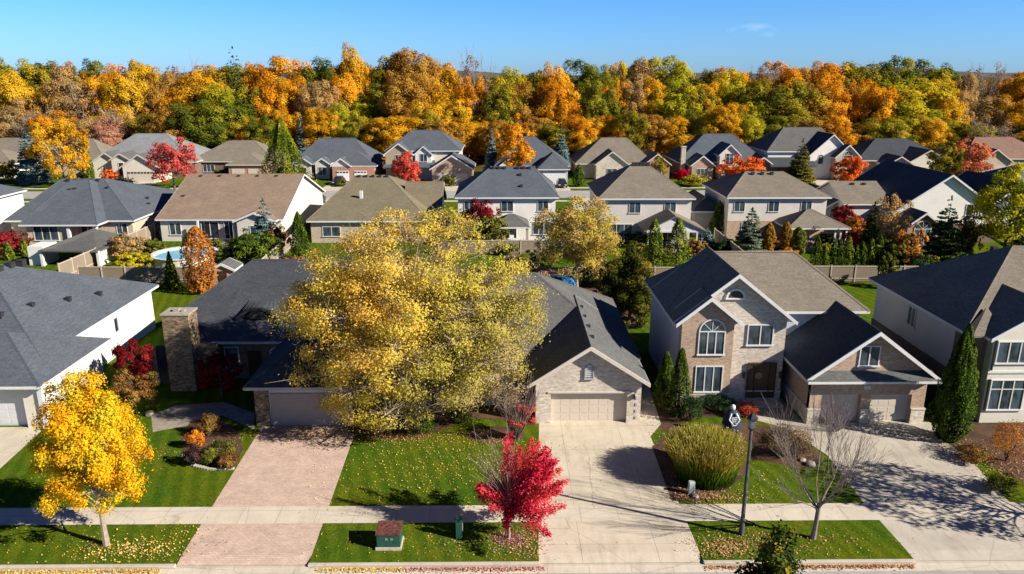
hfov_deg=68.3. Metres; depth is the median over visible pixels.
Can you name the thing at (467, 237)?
garden tree
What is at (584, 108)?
forest tree
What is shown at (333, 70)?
forest tree
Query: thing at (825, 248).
hedge cedar
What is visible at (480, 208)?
garden tree
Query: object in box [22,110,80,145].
forest tree
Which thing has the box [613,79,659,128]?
forest tree
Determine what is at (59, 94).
forest tree
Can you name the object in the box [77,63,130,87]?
forest tree
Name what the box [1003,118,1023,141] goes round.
forest tree
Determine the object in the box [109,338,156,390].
japanese maple
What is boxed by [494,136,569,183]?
house
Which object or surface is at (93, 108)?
forest tree
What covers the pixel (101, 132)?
forest tree
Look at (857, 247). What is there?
hedge cedar
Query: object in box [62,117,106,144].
forest tree
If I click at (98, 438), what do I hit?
yellow maple
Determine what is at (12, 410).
garage door
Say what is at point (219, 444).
garden shrub
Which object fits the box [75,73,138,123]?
forest tree
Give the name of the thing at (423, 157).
window
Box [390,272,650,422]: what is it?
house
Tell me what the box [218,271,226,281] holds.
door
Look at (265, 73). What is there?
forest tree
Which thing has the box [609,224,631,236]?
window
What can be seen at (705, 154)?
house
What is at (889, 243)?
garden tree
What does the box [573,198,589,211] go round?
driveway
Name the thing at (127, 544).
fallen leaves
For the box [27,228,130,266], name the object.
pavilion
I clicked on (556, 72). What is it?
forest tree
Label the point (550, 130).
forest tree
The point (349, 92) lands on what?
forest tree
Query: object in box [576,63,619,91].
forest tree
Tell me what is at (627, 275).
garden tree
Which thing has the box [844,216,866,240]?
garden tree
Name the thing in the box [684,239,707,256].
garden shrub
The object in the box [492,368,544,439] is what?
bare shrub
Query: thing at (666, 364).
cedar
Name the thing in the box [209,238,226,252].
garden shrub
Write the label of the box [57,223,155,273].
fence
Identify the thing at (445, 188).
sidewalk
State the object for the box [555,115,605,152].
forest tree
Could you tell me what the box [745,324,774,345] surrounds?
window
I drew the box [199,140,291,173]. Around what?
house
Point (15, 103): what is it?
forest tree
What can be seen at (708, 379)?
window
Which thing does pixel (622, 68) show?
forest tree
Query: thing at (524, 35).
sky
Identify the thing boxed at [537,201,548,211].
window
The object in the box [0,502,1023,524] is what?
sidewalk
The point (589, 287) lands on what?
planting bed
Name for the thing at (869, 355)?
window
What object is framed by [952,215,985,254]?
garden tree
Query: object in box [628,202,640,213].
window
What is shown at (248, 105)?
forest tree
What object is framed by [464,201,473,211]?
window
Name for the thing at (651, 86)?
forest tree
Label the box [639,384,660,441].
path
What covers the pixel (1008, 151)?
house
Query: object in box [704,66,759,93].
forest tree
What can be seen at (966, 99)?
forest tree
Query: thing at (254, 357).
door
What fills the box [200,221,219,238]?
patio door
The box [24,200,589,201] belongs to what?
sidewalk
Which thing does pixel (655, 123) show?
forest tree
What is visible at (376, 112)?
forest tree
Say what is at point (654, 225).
cedar
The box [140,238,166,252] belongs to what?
garden shrub
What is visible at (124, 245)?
garden tree
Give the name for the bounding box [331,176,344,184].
parked car
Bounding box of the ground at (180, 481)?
[0,75,1023,564]
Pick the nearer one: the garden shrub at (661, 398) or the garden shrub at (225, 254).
the garden shrub at (661, 398)
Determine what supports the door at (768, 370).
in the house at (756, 327)
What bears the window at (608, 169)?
in the house at (600, 157)
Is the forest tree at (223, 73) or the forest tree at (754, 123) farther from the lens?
the forest tree at (223, 73)
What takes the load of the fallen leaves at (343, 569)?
on the gutter
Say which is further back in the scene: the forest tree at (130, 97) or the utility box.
the forest tree at (130, 97)
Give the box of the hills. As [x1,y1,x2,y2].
[21,68,1016,78]
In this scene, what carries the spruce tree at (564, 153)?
on the ground at (180, 481)
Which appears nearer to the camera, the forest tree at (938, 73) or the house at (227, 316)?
the house at (227, 316)
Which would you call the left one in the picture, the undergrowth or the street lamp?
the undergrowth
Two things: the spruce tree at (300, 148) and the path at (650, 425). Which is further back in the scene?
the spruce tree at (300, 148)
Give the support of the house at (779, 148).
on the ground at (180, 481)
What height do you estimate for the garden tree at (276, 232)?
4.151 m
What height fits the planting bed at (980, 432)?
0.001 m
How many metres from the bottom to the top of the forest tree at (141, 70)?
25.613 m
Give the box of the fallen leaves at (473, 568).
[399,566,544,572]
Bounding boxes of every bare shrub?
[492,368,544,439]
[810,393,864,431]
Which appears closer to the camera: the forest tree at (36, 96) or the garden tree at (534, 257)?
the garden tree at (534, 257)
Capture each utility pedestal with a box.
[455,516,462,538]
[687,480,694,494]
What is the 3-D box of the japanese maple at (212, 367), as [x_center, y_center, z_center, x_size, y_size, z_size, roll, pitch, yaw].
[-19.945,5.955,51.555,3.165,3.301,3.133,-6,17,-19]
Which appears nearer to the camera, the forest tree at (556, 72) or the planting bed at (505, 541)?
the planting bed at (505, 541)
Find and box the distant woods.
[155,80,1011,104]
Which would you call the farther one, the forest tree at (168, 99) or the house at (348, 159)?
the forest tree at (168, 99)
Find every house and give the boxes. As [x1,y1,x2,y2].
[0,138,64,177]
[0,184,26,235]
[0,259,158,428]
[4,178,175,245]
[51,138,112,174]
[90,133,210,181]
[145,259,409,425]
[154,174,325,240]
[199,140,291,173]
[292,138,384,180]
[306,175,446,242]
[383,130,475,183]
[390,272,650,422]
[454,166,559,247]
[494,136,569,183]
[569,137,671,178]
[587,162,706,248]
[644,246,941,423]
[664,133,772,179]
[688,171,851,241]
[746,127,861,180]
[808,183,838,233]
[816,159,999,246]
[852,138,943,174]
[868,246,1023,422]
[931,137,1023,171]
[957,163,1023,235]
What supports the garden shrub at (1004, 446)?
on the planting bed at (980, 432)
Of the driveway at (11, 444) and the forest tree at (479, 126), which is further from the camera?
the forest tree at (479, 126)
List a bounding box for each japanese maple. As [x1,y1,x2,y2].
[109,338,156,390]
[194,351,242,397]
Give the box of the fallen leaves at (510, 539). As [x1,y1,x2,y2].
[398,443,579,560]
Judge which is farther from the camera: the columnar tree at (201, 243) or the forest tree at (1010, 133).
the forest tree at (1010, 133)
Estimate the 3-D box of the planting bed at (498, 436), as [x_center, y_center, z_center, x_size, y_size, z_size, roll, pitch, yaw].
[-1.053,9.087,46.535,3.672,0.001,2.332,0,16,-1]
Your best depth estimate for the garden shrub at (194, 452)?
42.53 m
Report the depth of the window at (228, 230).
99.22 m
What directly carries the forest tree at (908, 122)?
on the ground at (180, 481)
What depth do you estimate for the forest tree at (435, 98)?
186.50 m
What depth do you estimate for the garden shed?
78.12 m
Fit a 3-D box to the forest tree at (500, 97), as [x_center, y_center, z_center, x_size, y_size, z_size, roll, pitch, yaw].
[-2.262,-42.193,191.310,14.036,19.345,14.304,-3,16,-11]
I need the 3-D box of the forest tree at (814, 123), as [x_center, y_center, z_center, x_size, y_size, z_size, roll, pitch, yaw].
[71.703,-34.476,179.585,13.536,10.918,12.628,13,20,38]
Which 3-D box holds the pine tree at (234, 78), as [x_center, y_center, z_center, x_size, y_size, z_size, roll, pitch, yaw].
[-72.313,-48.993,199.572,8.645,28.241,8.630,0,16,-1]
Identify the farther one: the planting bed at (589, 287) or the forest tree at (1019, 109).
the forest tree at (1019, 109)
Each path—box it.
[151,402,253,431]
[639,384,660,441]
[734,396,799,419]
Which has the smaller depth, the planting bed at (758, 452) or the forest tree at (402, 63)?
the planting bed at (758, 452)
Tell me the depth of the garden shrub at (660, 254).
89.04 m
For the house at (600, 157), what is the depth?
158.83 m
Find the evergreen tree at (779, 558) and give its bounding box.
[734,515,805,573]
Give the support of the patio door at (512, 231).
in the house at (519, 197)
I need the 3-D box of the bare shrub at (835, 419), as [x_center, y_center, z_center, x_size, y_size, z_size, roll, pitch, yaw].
[19.969,7.813,46.691,3.014,2.408,2.694,0,16,-1]
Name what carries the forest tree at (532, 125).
on the ground at (180, 481)
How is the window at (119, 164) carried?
in the house at (126, 158)
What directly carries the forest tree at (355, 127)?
on the ground at (180, 481)
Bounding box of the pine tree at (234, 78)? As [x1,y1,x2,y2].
[226,46,246,101]
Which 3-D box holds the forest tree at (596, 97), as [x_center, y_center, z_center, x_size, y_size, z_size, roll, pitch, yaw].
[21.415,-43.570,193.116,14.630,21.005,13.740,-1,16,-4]
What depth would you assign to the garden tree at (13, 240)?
92.04 m
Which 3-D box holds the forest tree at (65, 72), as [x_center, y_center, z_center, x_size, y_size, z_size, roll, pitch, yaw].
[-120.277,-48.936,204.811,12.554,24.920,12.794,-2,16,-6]
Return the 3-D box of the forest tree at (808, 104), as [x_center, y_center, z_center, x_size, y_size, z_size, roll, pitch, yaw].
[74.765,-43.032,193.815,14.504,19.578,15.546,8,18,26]
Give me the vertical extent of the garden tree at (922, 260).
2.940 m
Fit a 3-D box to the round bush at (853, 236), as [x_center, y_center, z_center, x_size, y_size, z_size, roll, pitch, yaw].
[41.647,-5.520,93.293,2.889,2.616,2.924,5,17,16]
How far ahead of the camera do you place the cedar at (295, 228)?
88.56 m
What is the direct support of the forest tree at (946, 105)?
on the ground at (180, 481)
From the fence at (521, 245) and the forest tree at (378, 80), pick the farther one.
the forest tree at (378, 80)
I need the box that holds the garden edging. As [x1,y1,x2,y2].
[182,454,233,470]
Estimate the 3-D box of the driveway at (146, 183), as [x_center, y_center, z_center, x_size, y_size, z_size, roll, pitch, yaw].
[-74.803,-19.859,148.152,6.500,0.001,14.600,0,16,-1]
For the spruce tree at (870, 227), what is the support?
on the ground at (180, 481)
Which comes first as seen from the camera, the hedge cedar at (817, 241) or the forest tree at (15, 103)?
the hedge cedar at (817, 241)
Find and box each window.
[32,226,59,240]
[112,316,120,333]
[116,223,127,233]
[118,163,123,175]
[169,223,181,234]
[202,164,214,171]
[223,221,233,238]
[224,346,239,370]
[250,225,258,233]
[318,167,325,175]
[322,226,340,236]
[420,154,427,161]
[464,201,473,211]
[501,201,513,211]
[514,362,528,384]
[532,222,549,234]
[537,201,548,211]
[606,168,616,174]
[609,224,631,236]
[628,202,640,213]
[664,202,675,212]
[693,366,723,392]
[696,169,707,176]
[696,319,725,355]
[725,153,733,164]
[733,201,745,211]
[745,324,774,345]
[767,201,779,211]
[800,201,811,210]
[817,154,823,163]
[843,151,852,159]
[857,345,881,366]
[905,305,916,328]
[913,221,930,245]
[964,204,972,215]
[985,379,1023,410]
[994,341,1023,364]
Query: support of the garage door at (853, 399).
in the house at (756, 327)
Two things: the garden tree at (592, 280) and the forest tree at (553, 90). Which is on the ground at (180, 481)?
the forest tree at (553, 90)
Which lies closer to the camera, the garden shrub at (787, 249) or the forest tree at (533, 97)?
the garden shrub at (787, 249)
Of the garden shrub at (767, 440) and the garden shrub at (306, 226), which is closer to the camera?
the garden shrub at (767, 440)
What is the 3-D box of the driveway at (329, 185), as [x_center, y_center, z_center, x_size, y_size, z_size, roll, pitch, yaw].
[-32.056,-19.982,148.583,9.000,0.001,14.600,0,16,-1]
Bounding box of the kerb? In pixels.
[0,559,1023,569]
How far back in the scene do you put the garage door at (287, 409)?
47.43 m
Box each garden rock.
[145,410,153,416]
[692,493,699,498]
[806,460,815,466]
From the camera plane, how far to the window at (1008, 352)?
46.82 m
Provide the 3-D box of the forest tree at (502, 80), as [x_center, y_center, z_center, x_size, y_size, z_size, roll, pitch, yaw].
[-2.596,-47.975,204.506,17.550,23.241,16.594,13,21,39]
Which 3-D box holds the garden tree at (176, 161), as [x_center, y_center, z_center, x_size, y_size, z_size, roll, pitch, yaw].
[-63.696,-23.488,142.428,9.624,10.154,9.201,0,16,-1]
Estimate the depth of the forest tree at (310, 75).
199.87 m
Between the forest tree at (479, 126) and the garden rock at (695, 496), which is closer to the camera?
the garden rock at (695, 496)
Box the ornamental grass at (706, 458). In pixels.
[663,421,753,490]
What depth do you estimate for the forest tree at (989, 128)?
178.49 m
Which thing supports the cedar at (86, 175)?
on the ground at (180, 481)
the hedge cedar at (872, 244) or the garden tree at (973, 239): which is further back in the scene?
the garden tree at (973, 239)
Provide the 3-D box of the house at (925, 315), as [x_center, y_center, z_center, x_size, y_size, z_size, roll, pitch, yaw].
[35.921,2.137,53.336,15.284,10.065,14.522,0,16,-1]
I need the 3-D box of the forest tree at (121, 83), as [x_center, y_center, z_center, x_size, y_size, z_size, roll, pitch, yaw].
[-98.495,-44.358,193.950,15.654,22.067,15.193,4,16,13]
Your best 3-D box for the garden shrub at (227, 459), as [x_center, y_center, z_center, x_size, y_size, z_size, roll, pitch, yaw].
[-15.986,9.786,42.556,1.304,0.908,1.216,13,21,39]
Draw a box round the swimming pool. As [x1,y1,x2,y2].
[151,245,218,268]
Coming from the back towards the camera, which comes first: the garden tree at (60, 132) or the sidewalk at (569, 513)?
the garden tree at (60, 132)
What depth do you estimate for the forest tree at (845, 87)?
193.73 m
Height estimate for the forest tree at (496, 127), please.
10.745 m
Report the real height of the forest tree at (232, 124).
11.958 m
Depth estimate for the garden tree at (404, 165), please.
141.19 m
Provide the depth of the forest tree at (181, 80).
200.64 m
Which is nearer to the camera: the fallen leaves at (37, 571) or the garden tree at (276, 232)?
the fallen leaves at (37, 571)
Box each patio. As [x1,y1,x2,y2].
[633,241,699,251]
[775,240,847,249]
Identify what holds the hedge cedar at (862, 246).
on the planting bed
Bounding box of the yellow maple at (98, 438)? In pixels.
[21,367,157,546]
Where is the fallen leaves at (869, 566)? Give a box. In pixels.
[703,563,916,570]
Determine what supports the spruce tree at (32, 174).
on the ground at (180, 481)
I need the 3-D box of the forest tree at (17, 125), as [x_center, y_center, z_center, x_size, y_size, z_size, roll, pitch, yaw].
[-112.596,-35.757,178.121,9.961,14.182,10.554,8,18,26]
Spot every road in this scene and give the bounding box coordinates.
[22,190,704,198]
[503,570,1023,573]
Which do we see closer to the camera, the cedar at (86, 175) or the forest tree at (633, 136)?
the cedar at (86, 175)
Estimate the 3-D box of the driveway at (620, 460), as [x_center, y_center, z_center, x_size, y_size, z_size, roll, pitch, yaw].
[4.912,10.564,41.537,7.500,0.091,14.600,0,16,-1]
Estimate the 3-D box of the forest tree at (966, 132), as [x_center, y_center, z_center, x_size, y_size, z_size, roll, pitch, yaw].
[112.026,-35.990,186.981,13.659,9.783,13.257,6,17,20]
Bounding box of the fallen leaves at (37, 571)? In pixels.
[0,568,160,573]
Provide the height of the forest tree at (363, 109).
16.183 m
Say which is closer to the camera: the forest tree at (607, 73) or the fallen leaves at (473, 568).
the fallen leaves at (473, 568)
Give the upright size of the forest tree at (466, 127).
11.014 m
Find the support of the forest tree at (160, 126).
on the ground at (180, 481)
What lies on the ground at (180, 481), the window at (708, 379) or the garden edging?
the garden edging
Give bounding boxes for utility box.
[375,521,403,550]
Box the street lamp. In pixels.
[739,412,757,535]
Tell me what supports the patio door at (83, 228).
in the house at (61, 209)
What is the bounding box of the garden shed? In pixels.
[209,257,242,284]
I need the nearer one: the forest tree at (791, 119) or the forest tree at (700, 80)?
the forest tree at (791, 119)
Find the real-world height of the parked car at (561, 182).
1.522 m
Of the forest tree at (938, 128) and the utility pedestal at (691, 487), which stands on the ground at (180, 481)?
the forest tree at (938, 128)
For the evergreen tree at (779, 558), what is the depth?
20.40 m
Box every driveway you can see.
[0,427,42,467]
[133,182,156,184]
[176,426,353,565]
[323,182,347,190]
[445,184,458,190]
[539,421,702,562]
[554,184,570,190]
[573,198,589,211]
[725,407,1023,560]
[811,180,832,185]
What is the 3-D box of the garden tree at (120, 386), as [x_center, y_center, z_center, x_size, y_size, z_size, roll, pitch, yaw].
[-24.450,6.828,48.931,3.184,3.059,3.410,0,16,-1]
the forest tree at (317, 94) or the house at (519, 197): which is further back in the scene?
the forest tree at (317, 94)
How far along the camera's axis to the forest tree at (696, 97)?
189.09 m
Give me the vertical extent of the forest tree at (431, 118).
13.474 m
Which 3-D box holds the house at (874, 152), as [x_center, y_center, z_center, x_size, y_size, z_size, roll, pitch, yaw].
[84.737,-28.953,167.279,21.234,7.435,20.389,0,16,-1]
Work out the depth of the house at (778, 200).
99.63 m
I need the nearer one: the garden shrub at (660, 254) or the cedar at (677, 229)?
the cedar at (677, 229)
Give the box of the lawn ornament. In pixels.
[722,404,741,433]
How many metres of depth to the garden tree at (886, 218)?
89.75 m
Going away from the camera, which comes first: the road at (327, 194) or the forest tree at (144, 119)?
the road at (327, 194)
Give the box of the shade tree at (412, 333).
[264,196,558,434]
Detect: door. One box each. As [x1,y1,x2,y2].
[0,398,27,424]
[80,226,93,232]
[127,171,154,181]
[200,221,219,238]
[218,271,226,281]
[231,169,244,173]
[247,351,261,377]
[248,169,260,173]
[270,393,350,425]
[336,171,348,180]
[354,171,366,175]
[436,173,449,180]
[454,173,467,183]
[503,229,516,238]
[543,173,564,183]
[550,393,625,420]
[659,233,672,240]
[689,485,694,492]
[745,362,776,397]
[819,395,858,420]
[867,394,908,420]
[982,166,1004,171]
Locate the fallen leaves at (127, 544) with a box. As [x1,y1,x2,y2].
[0,517,266,562]
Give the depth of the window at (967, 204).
97.85 m
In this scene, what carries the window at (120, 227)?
in the house at (61, 209)
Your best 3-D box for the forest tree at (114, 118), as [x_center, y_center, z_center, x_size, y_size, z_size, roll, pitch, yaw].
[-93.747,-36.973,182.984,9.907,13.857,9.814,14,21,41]
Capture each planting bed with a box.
[181,417,242,466]
[347,397,534,439]
[465,426,524,442]
[493,532,523,544]
[578,284,646,326]
[652,422,822,500]
[653,397,790,432]
[937,419,1023,481]
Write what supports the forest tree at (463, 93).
on the ground at (180, 481)
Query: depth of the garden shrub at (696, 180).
146.24 m
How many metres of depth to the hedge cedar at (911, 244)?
82.45 m
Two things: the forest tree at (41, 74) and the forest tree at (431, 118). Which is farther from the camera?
the forest tree at (41, 74)
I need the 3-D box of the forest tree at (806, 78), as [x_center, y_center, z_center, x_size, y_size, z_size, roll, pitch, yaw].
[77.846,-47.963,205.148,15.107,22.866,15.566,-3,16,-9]
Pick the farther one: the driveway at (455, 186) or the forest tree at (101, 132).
the forest tree at (101, 132)
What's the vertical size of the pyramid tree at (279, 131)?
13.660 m
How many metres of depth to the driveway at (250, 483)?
40.03 m
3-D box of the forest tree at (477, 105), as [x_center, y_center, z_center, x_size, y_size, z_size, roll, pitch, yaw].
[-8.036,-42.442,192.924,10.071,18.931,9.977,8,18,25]
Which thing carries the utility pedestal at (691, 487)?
on the planting bed at (758, 452)
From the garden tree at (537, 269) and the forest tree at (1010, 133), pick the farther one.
the forest tree at (1010, 133)
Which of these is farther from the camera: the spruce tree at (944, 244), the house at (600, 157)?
the house at (600, 157)
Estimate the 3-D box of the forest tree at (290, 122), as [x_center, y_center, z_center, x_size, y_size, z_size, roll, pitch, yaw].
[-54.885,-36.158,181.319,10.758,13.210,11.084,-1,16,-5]
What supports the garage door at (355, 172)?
in the house at (348, 159)
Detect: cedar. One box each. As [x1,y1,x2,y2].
[2,242,15,259]
[19,237,28,255]
[81,146,94,177]
[162,251,182,289]
[289,211,310,257]
[571,164,585,186]
[642,219,666,272]
[652,351,678,404]
[661,217,691,266]
[666,347,692,417]
[708,200,723,234]
[808,235,823,269]
[816,244,830,265]
[825,241,839,270]
[830,238,846,271]
[839,235,854,268]
[847,244,861,272]
[851,241,869,265]
[862,238,876,273]
[870,235,885,270]
[901,237,913,265]
[925,330,977,442]
[934,323,978,422]
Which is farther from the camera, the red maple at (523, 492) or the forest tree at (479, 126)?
the forest tree at (479, 126)
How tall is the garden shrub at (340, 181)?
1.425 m
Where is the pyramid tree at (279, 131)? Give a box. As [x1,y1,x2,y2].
[257,117,317,182]
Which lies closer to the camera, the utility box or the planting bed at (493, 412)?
the utility box
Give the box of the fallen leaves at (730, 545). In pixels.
[639,407,913,558]
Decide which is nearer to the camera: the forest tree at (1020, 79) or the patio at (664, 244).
the patio at (664, 244)
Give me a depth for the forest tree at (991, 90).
206.75 m
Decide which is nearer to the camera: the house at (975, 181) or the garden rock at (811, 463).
the garden rock at (811, 463)
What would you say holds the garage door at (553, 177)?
in the house at (552, 165)
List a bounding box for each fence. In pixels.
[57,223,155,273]
[76,266,240,282]
[261,234,294,258]
[438,239,601,253]
[446,266,673,283]
[713,228,742,250]
[815,265,917,281]
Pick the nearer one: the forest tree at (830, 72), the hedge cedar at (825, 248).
the hedge cedar at (825, 248)
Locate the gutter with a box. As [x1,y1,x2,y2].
[1,564,1023,573]
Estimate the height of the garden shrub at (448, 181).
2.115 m
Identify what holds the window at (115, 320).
in the house at (53, 324)
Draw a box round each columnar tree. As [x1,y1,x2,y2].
[179,226,218,294]
[762,222,776,250]
[778,221,792,249]
[788,227,808,255]
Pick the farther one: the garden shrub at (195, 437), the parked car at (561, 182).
the parked car at (561, 182)
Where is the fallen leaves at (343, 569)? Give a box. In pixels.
[316,567,405,573]
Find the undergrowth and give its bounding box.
[292,148,665,163]
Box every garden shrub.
[99,168,118,179]
[115,177,137,182]
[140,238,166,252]
[180,443,201,464]
[184,430,204,446]
[195,412,222,435]
[200,447,218,464]
[205,438,237,458]
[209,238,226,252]
[212,169,228,173]
[214,451,240,468]
[215,248,248,264]
[282,255,304,258]
[301,222,310,236]
[335,179,348,185]
[401,410,436,435]
[432,221,451,236]
[440,176,457,185]
[442,404,471,422]
[494,254,518,266]
[497,241,518,253]
[621,240,648,253]
[623,231,646,241]
[646,245,675,260]
[652,390,674,410]
[676,395,704,420]
[682,174,710,186]
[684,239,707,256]
[700,393,735,412]
[709,239,735,250]
[735,401,758,417]
[752,423,817,456]
[769,240,783,250]
[779,247,798,252]
[817,243,832,252]
[818,234,837,244]
[924,254,939,263]
[950,441,995,463]
[980,471,1023,493]
[987,419,1023,460]
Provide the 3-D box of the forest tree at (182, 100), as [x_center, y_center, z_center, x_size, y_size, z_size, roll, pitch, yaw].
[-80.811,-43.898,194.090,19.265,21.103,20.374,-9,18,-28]
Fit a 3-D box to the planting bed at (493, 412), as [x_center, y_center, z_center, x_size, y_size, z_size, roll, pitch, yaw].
[-4.490,8.322,49.235,12.318,0.001,6.968,0,16,-1]
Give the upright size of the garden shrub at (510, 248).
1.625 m
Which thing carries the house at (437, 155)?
on the ground at (180, 481)
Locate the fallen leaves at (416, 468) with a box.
[213,409,882,560]
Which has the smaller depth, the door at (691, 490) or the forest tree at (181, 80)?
the door at (691, 490)
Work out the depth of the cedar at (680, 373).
48.25 m
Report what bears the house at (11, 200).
on the ground at (180, 481)
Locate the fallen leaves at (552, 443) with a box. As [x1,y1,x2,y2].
[137,423,1023,478]
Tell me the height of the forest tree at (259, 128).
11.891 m
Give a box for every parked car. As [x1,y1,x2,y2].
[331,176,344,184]
[556,178,566,187]
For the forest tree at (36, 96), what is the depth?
190.70 m
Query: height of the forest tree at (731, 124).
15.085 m
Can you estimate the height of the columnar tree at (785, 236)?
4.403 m
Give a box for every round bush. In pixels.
[672,168,689,182]
[838,233,861,252]
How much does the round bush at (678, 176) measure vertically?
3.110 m
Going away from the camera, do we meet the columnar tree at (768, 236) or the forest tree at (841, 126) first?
the columnar tree at (768, 236)
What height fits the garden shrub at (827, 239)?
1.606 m
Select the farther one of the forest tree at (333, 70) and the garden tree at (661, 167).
the forest tree at (333, 70)
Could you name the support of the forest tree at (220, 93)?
on the ground at (180, 481)
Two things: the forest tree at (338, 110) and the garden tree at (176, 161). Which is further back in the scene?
the forest tree at (338, 110)
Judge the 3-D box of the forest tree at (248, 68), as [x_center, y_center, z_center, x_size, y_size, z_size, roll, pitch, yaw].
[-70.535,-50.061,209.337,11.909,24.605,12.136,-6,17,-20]
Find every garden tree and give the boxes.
[0,159,19,182]
[0,162,14,180]
[0,230,33,254]
[23,122,91,178]
[108,232,147,257]
[108,367,160,414]
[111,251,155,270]
[145,135,198,189]
[225,228,282,262]
[265,223,290,253]
[390,151,421,180]
[456,198,499,238]
[457,217,479,246]
[475,211,510,241]
[494,113,535,165]
[510,257,554,277]
[516,249,551,266]
[529,194,624,286]
[552,276,570,283]
[572,260,607,285]
[594,246,654,327]
[650,157,668,174]
[715,155,765,174]
[828,204,860,236]
[829,155,868,180]
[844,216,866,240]
[872,194,917,242]
[874,236,906,265]
[877,254,900,274]
[893,229,928,263]
[893,253,934,265]
[926,140,968,176]
[948,253,970,259]
[950,139,995,176]
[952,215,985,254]
[957,163,1023,250]
[1006,235,1023,245]
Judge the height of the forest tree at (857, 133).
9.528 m
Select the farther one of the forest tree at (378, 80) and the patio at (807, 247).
the forest tree at (378, 80)
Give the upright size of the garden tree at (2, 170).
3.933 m
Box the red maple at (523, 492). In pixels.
[461,420,569,538]
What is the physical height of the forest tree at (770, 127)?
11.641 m
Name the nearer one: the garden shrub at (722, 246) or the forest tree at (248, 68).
the garden shrub at (722, 246)
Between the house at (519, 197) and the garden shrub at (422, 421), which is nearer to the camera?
the garden shrub at (422, 421)
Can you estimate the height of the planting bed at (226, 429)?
0.001 m
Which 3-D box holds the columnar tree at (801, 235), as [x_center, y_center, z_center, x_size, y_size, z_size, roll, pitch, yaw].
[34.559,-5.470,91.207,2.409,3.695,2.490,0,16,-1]
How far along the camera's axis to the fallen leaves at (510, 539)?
35.84 m
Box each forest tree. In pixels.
[0,57,16,72]
[0,57,42,94]
[0,68,44,136]
[0,96,47,130]
[0,105,38,137]
[6,106,51,140]
[21,87,70,124]
[22,60,59,93]
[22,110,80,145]
[38,77,96,122]
[45,60,84,117]
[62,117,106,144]
[65,81,113,122]
[69,58,104,81]
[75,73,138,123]
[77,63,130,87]
[80,115,127,146]
[90,70,152,135]
[101,106,137,139]
[117,120,148,140]
[118,76,158,114]
[127,58,163,89]
[127,113,164,134]
[135,84,175,115]
[143,65,178,93]
[143,106,187,136]
[148,86,195,113]
[155,102,214,148]
[158,54,201,96]
[158,74,227,112]
[173,64,221,101]
[175,99,251,148]
[195,83,251,144]
[205,63,250,96]
[214,114,255,146]
[230,83,272,124]
[232,118,270,141]
[240,61,264,96]
[240,114,292,148]
[241,55,321,111]
[250,79,305,126]
[266,108,300,156]
[274,76,316,136]
[291,56,335,87]
[294,79,349,140]
[294,106,339,147]
[319,73,360,119]
[320,102,360,137]
[321,60,344,88]
[334,115,373,145]
[335,41,376,96]
[339,94,385,125]
[350,63,374,101]
[351,82,405,140]
[352,117,400,148]
[359,114,422,159]
[360,54,406,95]
[375,47,451,103]
[375,71,433,135]
[403,78,453,123]
[404,107,440,135]
[424,119,465,145]
[428,60,465,104]
[428,94,484,135]
[438,117,483,155]
[452,75,488,157]
[454,42,495,91]
[464,121,488,161]
[469,83,493,157]
[473,119,510,157]
[476,66,534,113]
[476,82,525,142]
[496,81,545,128]
[512,116,558,143]
[514,67,545,103]
[522,92,565,124]
[527,121,575,155]
[529,75,581,143]
[537,60,576,106]
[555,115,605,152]
[561,58,607,96]
[564,86,593,126]
[571,75,621,131]
[573,131,603,151]
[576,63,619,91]
[593,83,632,122]
[594,115,638,138]
[601,60,633,88]
[605,110,658,150]
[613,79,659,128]
[626,56,657,112]
[627,113,673,155]
[628,76,670,134]
[647,55,704,101]
[647,83,704,121]
[652,116,695,156]
[669,82,716,137]
[677,120,715,136]
[680,79,724,115]
[682,110,732,140]
[688,69,713,86]
[701,102,752,141]
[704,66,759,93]
[709,67,746,117]
[728,77,827,130]
[731,81,770,118]
[733,101,766,143]
[744,65,771,86]
[748,115,789,142]
[757,59,809,112]
[760,109,818,128]
[779,81,833,120]
[792,119,844,138]
[795,67,818,85]
[803,59,856,91]
[809,78,857,125]
[821,116,860,145]
[836,82,868,124]
[839,61,892,118]
[840,79,903,128]
[845,124,888,142]
[846,117,912,143]
[854,76,966,126]
[873,55,920,116]
[879,113,937,146]
[902,59,964,101]
[905,115,952,148]
[912,74,971,132]
[930,119,975,141]
[945,121,996,139]
[946,73,979,107]
[953,90,979,126]
[964,96,1016,136]
[966,60,1006,102]
[966,116,1019,137]
[979,94,1023,131]
[980,71,1023,105]
[994,124,1023,141]
[999,72,1023,122]
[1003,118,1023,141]
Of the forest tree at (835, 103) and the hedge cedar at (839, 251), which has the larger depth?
the forest tree at (835, 103)
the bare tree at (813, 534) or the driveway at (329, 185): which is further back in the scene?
the driveway at (329, 185)
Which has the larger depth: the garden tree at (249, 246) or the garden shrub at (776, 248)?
the garden shrub at (776, 248)
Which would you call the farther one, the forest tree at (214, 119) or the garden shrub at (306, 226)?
the forest tree at (214, 119)
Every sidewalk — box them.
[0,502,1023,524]
[23,187,704,188]
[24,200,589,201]
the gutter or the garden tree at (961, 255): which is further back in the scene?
the garden tree at (961, 255)
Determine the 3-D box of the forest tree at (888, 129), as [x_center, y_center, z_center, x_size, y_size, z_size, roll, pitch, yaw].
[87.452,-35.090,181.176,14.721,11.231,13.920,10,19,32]
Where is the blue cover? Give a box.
[550,275,575,285]
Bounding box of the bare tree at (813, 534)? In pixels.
[750,389,905,539]
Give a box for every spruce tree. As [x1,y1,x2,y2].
[14,120,52,185]
[251,197,287,253]
[293,112,308,159]
[482,128,496,169]
[554,126,570,166]
[694,226,714,248]
[735,207,767,250]
[785,138,815,183]
[854,201,883,254]
[920,195,968,261]
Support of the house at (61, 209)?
on the ground at (180, 481)

